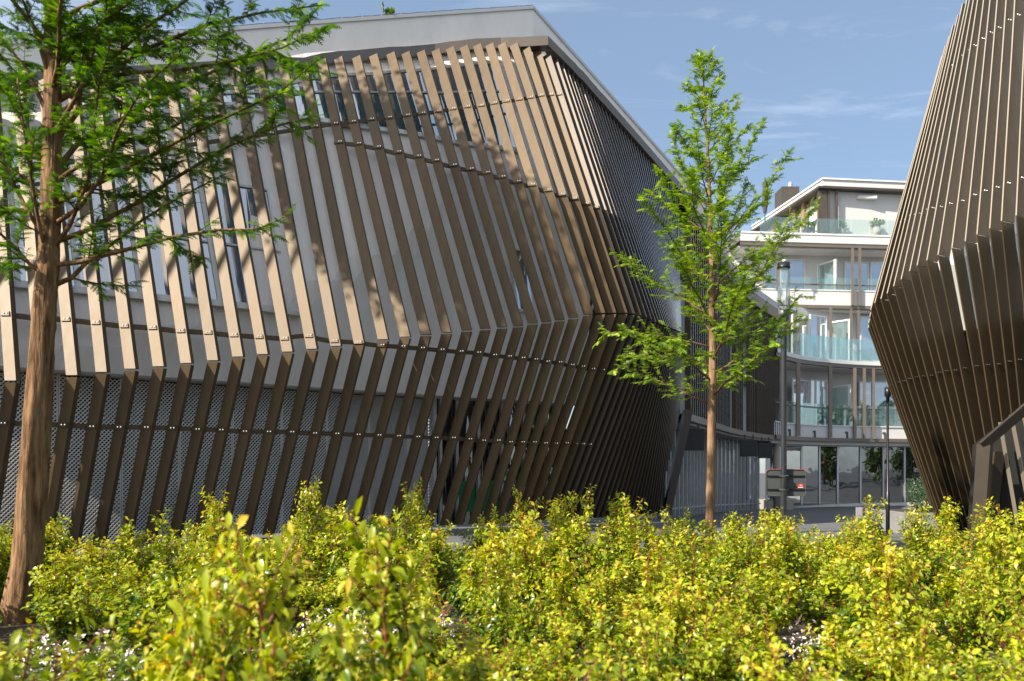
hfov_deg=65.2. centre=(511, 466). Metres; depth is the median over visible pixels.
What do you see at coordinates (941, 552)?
dogwood shrub
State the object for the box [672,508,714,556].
dogwood shrub
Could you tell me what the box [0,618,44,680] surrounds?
dogwood shrub
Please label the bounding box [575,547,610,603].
dogwood shrub
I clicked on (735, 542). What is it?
dogwood shrub
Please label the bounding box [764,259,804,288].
balcony window
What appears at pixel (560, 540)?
dogwood shrub
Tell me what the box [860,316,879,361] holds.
balcony window
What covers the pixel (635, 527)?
dogwood shrub
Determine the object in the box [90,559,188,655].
dogwood shrub
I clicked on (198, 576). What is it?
dogwood shrub
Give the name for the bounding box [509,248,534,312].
window
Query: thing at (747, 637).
dogwood shrub
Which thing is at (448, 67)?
window
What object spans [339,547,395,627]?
dogwood shrub
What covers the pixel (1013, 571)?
dogwood shrub
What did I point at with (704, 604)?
dogwood shrub
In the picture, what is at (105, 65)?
conifer tree
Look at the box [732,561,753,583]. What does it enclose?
dogwood shrub
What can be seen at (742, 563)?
dogwood shrub
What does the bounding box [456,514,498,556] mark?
dogwood shrub
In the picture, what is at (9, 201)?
window
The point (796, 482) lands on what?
road sign
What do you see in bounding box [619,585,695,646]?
dogwood shrub
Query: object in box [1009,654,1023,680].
dogwood shrub
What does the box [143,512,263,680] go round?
dogwood shrub
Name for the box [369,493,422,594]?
dogwood shrub
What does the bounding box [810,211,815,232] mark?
terrace door
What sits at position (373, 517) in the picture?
dogwood shrub
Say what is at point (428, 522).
dogwood shrub
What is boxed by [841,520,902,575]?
dogwood shrub
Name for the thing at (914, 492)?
clipped bush
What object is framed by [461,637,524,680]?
dogwood shrub
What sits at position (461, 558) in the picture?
dogwood shrub
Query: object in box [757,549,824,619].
dogwood shrub
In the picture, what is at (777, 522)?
dogwood shrub
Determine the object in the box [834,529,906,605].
dogwood shrub
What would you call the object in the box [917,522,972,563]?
dogwood shrub
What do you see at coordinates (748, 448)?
hanging panel
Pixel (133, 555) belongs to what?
dogwood shrub
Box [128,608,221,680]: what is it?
dogwood shrub
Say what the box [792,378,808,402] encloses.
balcony window
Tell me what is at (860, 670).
dogwood shrub
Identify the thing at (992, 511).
dogwood shrub
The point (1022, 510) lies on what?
dogwood shrub
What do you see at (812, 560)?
dogwood shrub
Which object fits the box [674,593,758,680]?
dogwood shrub
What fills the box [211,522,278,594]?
dogwood shrub
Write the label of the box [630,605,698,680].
dogwood shrub
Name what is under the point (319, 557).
dogwood shrub
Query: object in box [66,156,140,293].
window
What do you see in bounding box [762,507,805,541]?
dogwood shrub
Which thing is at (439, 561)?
dogwood shrub
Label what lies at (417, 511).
dogwood shrub
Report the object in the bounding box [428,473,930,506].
ground
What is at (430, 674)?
dogwood shrub
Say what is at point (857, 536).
dogwood shrub
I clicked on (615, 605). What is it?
dogwood shrub
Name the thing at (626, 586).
dogwood shrub
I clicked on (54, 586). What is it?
dogwood shrub
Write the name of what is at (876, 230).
potted plant
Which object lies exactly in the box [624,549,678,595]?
dogwood shrub
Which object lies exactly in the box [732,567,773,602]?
dogwood shrub
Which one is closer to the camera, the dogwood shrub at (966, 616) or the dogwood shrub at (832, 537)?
the dogwood shrub at (966, 616)
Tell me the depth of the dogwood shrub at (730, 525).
12.71 m
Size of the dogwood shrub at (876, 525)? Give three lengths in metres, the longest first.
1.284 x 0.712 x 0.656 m
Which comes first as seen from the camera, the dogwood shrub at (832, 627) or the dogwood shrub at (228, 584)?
the dogwood shrub at (832, 627)
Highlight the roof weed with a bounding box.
[381,2,394,14]
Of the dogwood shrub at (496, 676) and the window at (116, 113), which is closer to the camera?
the dogwood shrub at (496, 676)
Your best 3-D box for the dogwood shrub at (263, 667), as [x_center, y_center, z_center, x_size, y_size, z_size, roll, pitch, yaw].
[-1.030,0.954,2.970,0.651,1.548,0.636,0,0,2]
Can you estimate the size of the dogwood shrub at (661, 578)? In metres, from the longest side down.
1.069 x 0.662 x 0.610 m
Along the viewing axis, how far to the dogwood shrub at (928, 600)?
7.78 m
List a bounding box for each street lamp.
[777,259,789,526]
[884,384,890,537]
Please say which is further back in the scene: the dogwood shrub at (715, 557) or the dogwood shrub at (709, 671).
the dogwood shrub at (715, 557)
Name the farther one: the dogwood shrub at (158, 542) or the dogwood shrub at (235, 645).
the dogwood shrub at (158, 542)
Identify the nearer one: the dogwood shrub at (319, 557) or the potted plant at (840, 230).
the dogwood shrub at (319, 557)
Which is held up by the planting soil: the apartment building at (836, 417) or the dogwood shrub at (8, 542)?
the dogwood shrub at (8, 542)
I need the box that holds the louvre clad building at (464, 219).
[0,5,705,547]
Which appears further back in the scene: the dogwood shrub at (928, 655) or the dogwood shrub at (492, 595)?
the dogwood shrub at (492, 595)
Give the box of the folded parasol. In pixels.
[762,180,767,221]
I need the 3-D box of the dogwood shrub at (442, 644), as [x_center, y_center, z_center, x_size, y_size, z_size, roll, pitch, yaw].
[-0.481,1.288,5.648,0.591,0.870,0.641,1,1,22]
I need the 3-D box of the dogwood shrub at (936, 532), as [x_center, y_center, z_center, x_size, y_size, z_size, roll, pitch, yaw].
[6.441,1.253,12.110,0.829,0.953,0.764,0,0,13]
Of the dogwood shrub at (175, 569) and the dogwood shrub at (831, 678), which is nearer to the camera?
the dogwood shrub at (831, 678)
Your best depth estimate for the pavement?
30.18 m
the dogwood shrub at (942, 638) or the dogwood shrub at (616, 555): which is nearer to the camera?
the dogwood shrub at (942, 638)
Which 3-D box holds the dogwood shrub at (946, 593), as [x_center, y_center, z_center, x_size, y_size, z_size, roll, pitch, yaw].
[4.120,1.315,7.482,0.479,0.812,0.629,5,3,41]
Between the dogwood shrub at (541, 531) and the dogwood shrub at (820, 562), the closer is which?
the dogwood shrub at (820, 562)
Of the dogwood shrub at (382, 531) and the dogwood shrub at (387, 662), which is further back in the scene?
the dogwood shrub at (382, 531)
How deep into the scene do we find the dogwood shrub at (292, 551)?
10.51 m
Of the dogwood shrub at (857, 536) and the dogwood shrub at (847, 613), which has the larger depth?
the dogwood shrub at (857, 536)
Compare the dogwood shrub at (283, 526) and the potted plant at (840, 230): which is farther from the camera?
the potted plant at (840, 230)
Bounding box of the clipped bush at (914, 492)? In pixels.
[906,484,932,512]
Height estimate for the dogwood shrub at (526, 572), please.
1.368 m
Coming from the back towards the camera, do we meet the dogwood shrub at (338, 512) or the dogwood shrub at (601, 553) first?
the dogwood shrub at (338, 512)
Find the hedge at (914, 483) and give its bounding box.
[905,477,928,504]
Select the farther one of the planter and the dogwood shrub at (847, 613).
the planter
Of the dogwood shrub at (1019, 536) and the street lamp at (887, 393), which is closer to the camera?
the dogwood shrub at (1019, 536)
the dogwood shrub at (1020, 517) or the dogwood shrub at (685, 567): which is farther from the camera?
the dogwood shrub at (1020, 517)
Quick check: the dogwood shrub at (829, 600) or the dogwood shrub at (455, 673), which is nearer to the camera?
the dogwood shrub at (455, 673)
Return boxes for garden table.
[787,222,808,232]
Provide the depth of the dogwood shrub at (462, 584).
8.05 m
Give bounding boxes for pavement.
[6,506,973,560]
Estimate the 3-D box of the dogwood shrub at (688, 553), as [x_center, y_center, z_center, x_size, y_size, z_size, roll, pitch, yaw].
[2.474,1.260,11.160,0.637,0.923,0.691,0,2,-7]
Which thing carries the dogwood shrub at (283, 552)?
on the planting soil
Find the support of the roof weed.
on the louvre clad building at (464, 219)
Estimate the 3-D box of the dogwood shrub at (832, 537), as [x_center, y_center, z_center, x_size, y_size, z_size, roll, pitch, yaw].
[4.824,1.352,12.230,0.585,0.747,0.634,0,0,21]
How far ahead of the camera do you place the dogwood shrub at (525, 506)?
13.01 m
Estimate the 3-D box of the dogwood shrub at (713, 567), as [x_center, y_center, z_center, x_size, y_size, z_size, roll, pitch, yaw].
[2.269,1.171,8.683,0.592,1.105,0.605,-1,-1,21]
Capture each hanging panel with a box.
[685,425,703,450]
[740,435,757,456]
[758,437,772,457]
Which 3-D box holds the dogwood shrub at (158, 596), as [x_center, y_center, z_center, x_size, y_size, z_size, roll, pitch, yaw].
[-2.668,1.234,6.083,0.728,0.976,0.554,3,2,7]
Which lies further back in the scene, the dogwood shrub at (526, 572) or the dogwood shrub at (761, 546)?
the dogwood shrub at (761, 546)
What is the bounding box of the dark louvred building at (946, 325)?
[868,0,1023,545]
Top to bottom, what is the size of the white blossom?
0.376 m
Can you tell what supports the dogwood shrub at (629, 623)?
on the planting soil
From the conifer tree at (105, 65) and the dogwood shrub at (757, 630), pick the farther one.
the conifer tree at (105, 65)
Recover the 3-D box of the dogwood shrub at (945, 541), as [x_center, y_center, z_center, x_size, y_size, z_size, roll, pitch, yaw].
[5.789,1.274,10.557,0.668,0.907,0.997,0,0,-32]
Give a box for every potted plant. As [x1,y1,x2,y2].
[838,219,847,233]
[869,218,884,234]
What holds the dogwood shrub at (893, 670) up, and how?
on the planting soil
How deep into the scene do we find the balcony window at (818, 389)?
65.23 m
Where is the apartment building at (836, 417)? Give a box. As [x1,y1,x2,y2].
[725,177,927,509]
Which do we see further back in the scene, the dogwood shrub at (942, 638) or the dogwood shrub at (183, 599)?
the dogwood shrub at (183, 599)
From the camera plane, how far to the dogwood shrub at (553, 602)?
8.02 m
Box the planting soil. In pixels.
[0,568,1013,680]
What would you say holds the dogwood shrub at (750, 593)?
on the planting soil
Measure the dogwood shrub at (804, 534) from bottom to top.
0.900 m
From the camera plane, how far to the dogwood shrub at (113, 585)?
8.05 m
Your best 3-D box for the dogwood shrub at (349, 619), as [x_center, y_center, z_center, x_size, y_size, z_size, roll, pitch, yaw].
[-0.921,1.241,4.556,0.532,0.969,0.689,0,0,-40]
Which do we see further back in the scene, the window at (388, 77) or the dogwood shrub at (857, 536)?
the window at (388, 77)
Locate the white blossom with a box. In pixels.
[5,569,1008,680]
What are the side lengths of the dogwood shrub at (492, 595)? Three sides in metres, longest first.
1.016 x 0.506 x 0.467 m
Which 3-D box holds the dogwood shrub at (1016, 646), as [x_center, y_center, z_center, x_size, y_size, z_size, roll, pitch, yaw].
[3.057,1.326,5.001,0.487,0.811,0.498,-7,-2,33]
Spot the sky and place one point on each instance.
(847, 85)
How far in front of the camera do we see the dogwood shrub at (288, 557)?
8.93 m
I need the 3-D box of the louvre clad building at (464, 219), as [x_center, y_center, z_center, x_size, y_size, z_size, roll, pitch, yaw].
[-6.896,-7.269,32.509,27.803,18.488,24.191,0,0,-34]
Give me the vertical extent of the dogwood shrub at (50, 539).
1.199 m
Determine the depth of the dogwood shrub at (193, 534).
11.58 m
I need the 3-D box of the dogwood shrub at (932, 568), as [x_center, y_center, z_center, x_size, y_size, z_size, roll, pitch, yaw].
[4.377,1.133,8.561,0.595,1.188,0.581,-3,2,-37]
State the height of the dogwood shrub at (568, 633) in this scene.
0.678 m
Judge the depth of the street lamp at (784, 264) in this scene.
23.44 m
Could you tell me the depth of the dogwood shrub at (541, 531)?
12.21 m
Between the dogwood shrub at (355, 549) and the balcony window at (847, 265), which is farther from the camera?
the balcony window at (847, 265)
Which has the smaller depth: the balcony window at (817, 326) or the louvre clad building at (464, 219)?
the louvre clad building at (464, 219)
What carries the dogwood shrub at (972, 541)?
on the planting soil
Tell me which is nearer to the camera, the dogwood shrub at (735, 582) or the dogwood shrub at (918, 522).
the dogwood shrub at (735, 582)
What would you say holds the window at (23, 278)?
in the louvre clad building at (464, 219)
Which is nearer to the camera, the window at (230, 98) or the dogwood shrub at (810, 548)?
the dogwood shrub at (810, 548)
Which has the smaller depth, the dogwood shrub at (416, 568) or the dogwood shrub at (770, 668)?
the dogwood shrub at (770, 668)
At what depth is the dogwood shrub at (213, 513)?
10.90 m
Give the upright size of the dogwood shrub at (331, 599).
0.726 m
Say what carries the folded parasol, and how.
on the apartment building at (836, 417)
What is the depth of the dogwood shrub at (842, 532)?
12.78 m
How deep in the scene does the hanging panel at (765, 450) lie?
50.00 m
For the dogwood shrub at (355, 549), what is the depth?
9.26 m
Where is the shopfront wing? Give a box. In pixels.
[652,192,780,520]
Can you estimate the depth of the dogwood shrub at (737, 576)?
8.22 m
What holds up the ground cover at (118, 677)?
on the planting soil
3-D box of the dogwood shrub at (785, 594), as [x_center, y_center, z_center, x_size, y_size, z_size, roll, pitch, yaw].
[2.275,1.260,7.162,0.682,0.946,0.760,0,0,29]
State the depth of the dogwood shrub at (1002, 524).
11.01 m
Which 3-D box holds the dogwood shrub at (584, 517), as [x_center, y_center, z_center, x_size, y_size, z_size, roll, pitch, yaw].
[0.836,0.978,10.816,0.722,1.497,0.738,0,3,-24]
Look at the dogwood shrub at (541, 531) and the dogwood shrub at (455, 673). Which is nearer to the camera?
the dogwood shrub at (455, 673)
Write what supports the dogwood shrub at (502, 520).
on the planting soil
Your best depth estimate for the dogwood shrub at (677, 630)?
5.59 m
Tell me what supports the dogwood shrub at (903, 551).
on the planting soil
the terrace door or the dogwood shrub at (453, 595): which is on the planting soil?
the dogwood shrub at (453, 595)
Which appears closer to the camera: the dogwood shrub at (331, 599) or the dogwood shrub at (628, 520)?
the dogwood shrub at (331, 599)
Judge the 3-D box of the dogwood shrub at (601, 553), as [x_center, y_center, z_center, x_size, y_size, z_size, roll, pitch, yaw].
[0.962,1.123,8.518,0.946,1.218,0.649,0,0,4]
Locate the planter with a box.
[856,507,939,533]
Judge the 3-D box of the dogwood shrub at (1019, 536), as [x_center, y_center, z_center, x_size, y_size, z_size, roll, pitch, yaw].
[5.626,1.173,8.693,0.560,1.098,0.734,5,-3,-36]
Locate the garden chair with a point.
(811, 228)
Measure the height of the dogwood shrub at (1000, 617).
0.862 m
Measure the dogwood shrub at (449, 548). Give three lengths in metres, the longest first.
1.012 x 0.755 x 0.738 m
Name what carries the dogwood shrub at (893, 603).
on the planting soil
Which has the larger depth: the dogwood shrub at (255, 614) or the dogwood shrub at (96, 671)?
the dogwood shrub at (255, 614)
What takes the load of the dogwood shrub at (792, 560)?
on the planting soil
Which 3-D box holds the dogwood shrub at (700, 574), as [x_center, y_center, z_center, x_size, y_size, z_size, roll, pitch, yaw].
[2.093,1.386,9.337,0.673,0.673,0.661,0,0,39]
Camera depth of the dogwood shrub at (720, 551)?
11.56 m
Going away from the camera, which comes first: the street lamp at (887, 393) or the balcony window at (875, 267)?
the street lamp at (887, 393)
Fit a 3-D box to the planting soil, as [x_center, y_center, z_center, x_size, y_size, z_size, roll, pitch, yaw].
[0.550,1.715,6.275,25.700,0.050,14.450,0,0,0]
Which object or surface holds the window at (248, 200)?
in the louvre clad building at (464, 219)
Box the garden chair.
[802,219,816,232]
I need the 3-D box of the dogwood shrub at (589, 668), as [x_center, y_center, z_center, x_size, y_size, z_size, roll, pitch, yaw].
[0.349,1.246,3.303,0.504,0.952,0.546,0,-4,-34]
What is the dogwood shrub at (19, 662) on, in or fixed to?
on the planting soil
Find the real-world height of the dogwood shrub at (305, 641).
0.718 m
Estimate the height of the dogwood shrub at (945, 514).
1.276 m
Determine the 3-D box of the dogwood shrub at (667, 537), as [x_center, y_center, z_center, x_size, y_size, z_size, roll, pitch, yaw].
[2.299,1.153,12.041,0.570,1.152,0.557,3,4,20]
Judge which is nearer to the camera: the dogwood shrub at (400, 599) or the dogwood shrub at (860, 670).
the dogwood shrub at (860, 670)
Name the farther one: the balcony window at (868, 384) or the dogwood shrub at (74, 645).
the balcony window at (868, 384)
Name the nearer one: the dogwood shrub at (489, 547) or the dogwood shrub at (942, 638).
the dogwood shrub at (942, 638)
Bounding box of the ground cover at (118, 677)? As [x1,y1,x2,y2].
[0,566,1002,680]
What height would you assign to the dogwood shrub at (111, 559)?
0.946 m
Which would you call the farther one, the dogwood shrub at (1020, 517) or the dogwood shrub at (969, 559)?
the dogwood shrub at (1020, 517)
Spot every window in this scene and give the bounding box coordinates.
[6,145,17,281]
[11,148,78,287]
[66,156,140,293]
[82,93,164,117]
[125,169,220,301]
[165,85,236,108]
[200,177,289,309]
[246,79,307,115]
[312,72,386,127]
[373,68,440,136]
[421,65,472,141]
[460,61,515,147]
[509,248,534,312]
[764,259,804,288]
[791,312,807,354]
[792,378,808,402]
[809,314,826,335]
[809,379,827,404]
[844,262,868,290]
[859,381,871,425]
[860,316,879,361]
[870,262,882,290]
[875,381,894,425]
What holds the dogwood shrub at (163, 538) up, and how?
on the planting soil
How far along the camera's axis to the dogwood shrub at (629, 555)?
9.51 m
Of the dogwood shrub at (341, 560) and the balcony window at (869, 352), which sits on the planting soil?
the dogwood shrub at (341, 560)
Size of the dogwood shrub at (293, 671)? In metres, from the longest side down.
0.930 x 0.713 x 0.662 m
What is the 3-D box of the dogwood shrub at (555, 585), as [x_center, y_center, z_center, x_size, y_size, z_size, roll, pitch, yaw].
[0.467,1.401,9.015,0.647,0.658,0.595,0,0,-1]
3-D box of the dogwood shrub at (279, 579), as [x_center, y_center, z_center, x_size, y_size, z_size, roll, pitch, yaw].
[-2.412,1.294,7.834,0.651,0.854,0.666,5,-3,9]
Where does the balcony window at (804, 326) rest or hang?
in the apartment building at (836, 417)
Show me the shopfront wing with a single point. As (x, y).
(748, 409)
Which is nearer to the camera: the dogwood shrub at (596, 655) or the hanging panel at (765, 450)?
the dogwood shrub at (596, 655)
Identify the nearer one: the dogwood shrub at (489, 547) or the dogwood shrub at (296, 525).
the dogwood shrub at (489, 547)
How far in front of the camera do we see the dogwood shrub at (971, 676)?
3.86 m
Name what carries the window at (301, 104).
in the louvre clad building at (464, 219)
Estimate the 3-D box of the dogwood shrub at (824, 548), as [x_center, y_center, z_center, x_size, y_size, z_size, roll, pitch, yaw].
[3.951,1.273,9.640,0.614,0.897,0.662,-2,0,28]
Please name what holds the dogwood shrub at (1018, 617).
on the planting soil
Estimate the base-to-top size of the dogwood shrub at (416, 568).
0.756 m
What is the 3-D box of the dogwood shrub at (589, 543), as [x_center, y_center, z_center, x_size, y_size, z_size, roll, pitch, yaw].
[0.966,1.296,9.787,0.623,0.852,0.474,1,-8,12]
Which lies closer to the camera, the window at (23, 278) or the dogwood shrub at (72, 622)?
the dogwood shrub at (72, 622)
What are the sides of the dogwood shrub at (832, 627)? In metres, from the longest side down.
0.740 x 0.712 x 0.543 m
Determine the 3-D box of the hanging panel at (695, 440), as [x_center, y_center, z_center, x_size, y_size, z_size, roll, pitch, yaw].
[7.970,-1.298,35.290,0.979,1.144,0.180,0,0,0]
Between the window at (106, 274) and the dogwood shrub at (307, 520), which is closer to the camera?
the dogwood shrub at (307, 520)
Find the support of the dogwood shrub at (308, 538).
on the planting soil
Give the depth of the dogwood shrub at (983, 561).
7.72 m
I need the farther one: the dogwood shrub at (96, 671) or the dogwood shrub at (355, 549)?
the dogwood shrub at (355, 549)
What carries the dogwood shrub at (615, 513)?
on the planting soil
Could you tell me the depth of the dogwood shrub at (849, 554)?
9.24 m
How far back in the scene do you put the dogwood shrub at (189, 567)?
8.05 m
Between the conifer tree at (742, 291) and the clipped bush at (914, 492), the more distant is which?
the clipped bush at (914, 492)
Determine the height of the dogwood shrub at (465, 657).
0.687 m
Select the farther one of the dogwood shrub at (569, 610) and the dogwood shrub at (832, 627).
the dogwood shrub at (569, 610)
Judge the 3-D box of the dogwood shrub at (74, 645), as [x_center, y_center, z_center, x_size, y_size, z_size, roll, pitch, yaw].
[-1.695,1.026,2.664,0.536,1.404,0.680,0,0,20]
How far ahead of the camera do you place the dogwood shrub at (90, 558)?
9.51 m
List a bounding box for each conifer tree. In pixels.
[0,0,341,625]
[592,46,821,545]
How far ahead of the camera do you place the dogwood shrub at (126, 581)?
8.29 m
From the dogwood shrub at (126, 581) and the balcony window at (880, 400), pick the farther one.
the balcony window at (880, 400)
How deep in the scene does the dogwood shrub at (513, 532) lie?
9.88 m
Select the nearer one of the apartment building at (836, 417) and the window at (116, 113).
the window at (116, 113)
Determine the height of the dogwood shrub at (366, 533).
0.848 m
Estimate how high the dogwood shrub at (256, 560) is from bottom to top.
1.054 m
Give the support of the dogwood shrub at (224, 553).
on the planting soil
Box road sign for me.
[766,469,805,495]
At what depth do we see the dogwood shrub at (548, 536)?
10.67 m
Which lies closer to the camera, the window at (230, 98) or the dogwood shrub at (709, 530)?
the dogwood shrub at (709, 530)
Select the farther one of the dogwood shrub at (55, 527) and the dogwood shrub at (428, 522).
the dogwood shrub at (428, 522)
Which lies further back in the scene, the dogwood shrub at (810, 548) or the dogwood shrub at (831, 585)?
the dogwood shrub at (810, 548)
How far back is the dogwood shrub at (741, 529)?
11.81 m
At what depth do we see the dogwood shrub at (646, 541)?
12.95 m
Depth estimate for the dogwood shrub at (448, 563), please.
11.54 m
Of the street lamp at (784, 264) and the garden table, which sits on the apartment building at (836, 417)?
the garden table
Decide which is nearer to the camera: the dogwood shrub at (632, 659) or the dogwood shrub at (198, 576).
the dogwood shrub at (632, 659)
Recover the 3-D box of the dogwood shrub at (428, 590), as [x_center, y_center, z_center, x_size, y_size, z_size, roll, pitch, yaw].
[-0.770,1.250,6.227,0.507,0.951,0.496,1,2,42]
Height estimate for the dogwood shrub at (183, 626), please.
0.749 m
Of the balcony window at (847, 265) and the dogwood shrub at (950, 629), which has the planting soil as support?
the dogwood shrub at (950, 629)
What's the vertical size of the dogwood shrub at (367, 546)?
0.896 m
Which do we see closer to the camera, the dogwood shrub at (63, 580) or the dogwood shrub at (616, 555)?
the dogwood shrub at (63, 580)
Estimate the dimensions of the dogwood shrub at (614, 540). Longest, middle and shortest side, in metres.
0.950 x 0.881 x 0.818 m
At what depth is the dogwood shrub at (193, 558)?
8.73 m
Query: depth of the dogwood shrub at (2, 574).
9.16 m
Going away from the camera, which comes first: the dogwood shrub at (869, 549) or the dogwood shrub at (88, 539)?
the dogwood shrub at (869, 549)
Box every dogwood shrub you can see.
[0,520,12,603]
[0,533,10,596]
[0,611,116,680]
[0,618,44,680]
[0,642,42,680]
[9,512,71,553]
[21,567,114,665]
[28,537,93,643]
[37,558,90,616]
[42,512,83,595]
[46,525,108,595]
[52,634,168,680]
[75,540,123,601]
[82,561,159,637]
[86,525,133,582]
[90,558,157,628]
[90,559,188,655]
[108,565,192,669]
[112,516,158,590]
[121,579,239,680]
[128,507,181,592]
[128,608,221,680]
[140,588,186,647]
[141,535,176,572]
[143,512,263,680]
[145,529,202,595]
[151,610,226,669]
[161,515,313,680]
[170,519,203,572]
[172,485,239,564]
[177,535,214,596]
[180,560,222,628]
[182,545,243,602]
[185,557,259,635]
[197,559,280,663]
[206,544,229,568]
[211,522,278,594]
[215,525,283,582]
[232,560,298,634]
[246,616,324,677]
[258,538,309,577]
[259,591,358,680]
[260,529,307,592]
[264,532,308,620]
[272,514,307,567]
[279,515,308,561]
[292,475,329,576]
[292,558,342,630]
[296,505,348,587]
[300,508,342,588]
[300,565,366,631]
[309,496,441,680]
[314,503,356,546]
[315,606,374,680]
[322,501,379,593]
[324,540,384,596]
[329,636,460,680]
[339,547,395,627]
[349,529,381,561]
[356,525,369,542]
[357,574,443,634]
[367,511,414,572]
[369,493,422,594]
[393,476,439,542]
[394,564,436,652]
[396,549,427,601]
[404,519,474,616]
[405,589,486,680]
[408,511,439,550]
[412,521,462,596]
[424,539,456,586]
[426,634,514,680]
[439,636,501,680]
[442,518,498,625]
[454,548,477,568]
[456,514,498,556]
[457,522,536,648]
[460,563,531,623]
[461,550,519,665]
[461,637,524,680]
[481,581,556,680]
[483,504,514,554]
[498,516,546,599]
[500,501,561,623]
[508,484,544,552]
[508,612,586,680]
[509,526,554,568]
[516,636,577,680]
[519,525,546,543]
[529,576,593,631]
[531,562,576,614]
[532,498,588,584]
[537,545,599,669]
[544,491,584,546]
[554,484,596,586]
[558,516,639,627]
[568,637,675,680]
[569,541,612,593]
[570,652,634,680]
[573,560,643,653]
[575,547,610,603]
[575,588,662,680]
[586,522,622,570]
[590,560,648,619]
[593,604,707,680]
[594,492,648,560]
[603,491,630,542]
[608,548,624,575]
[611,512,678,605]
[615,511,643,553]
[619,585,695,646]
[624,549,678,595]
[626,537,694,615]
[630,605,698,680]
[635,569,706,675]
[640,507,666,553]
[646,506,680,558]
[658,578,733,680]
[663,528,715,623]
[668,525,707,565]
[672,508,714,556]
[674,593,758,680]
[679,606,782,680]
[684,561,710,597]
[688,537,723,579]
[693,565,778,645]
[695,524,744,605]
[706,520,755,562]
[708,551,753,580]
[710,525,753,574]
[710,543,726,564]
[713,609,778,678]
[718,511,749,540]
[721,513,775,567]
[725,568,773,633]
[732,552,806,658]
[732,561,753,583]
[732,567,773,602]
[737,625,825,680]
[740,515,827,624]
[743,508,783,581]
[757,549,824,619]
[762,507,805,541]
[765,509,795,549]
[768,524,819,557]
[775,531,821,573]
[789,613,888,680]
[790,654,846,680]
[793,564,860,650]
[799,544,865,611]
[803,610,914,680]
[805,527,860,578]
[807,560,878,620]
[808,540,875,597]
[814,534,865,578]
[817,522,850,547]
[824,531,844,556]
[833,566,939,667]
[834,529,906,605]
[835,504,882,556]
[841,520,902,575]
[841,535,931,656]
[846,495,892,551]
[865,605,957,680]
[866,612,961,678]
[876,545,913,577]
[876,633,962,680]
[895,517,950,623]
[898,501,939,557]
[898,589,938,634]
[905,531,965,582]
[914,519,967,555]
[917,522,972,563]
[917,648,1023,680]
[926,565,976,636]
[928,562,1003,679]
[928,619,984,670]
[930,496,975,553]
[932,542,962,573]
[935,542,1003,613]
[948,520,1023,640]
[958,524,1002,610]
[958,617,1023,680]
[968,513,997,552]
[971,497,1020,561]
[976,588,1023,675]
[977,573,1020,647]
[978,509,1022,580]
[991,526,1023,640]
[995,501,1023,541]
[1001,533,1023,592]
[1008,502,1023,537]
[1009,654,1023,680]
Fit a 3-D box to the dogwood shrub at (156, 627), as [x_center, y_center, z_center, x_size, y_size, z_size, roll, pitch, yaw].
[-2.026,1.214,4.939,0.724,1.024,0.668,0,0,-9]
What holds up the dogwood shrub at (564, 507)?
on the planting soil
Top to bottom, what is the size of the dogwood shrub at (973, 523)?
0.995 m
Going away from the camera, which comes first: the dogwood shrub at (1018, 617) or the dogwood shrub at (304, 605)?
the dogwood shrub at (1018, 617)
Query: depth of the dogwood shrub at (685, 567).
8.09 m
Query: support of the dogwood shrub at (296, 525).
on the planting soil
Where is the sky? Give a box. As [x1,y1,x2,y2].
[0,0,965,472]
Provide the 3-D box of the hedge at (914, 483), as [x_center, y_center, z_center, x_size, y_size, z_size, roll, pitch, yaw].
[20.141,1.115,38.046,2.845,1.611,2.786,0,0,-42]
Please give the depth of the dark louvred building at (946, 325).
17.40 m
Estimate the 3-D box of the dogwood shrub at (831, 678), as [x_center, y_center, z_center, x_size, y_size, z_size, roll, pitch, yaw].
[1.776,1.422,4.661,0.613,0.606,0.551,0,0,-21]
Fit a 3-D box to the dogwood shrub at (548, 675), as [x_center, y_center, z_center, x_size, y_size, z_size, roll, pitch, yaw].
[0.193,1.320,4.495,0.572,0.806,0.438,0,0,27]
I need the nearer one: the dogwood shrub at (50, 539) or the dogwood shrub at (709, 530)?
the dogwood shrub at (50, 539)
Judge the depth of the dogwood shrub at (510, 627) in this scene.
6.16 m

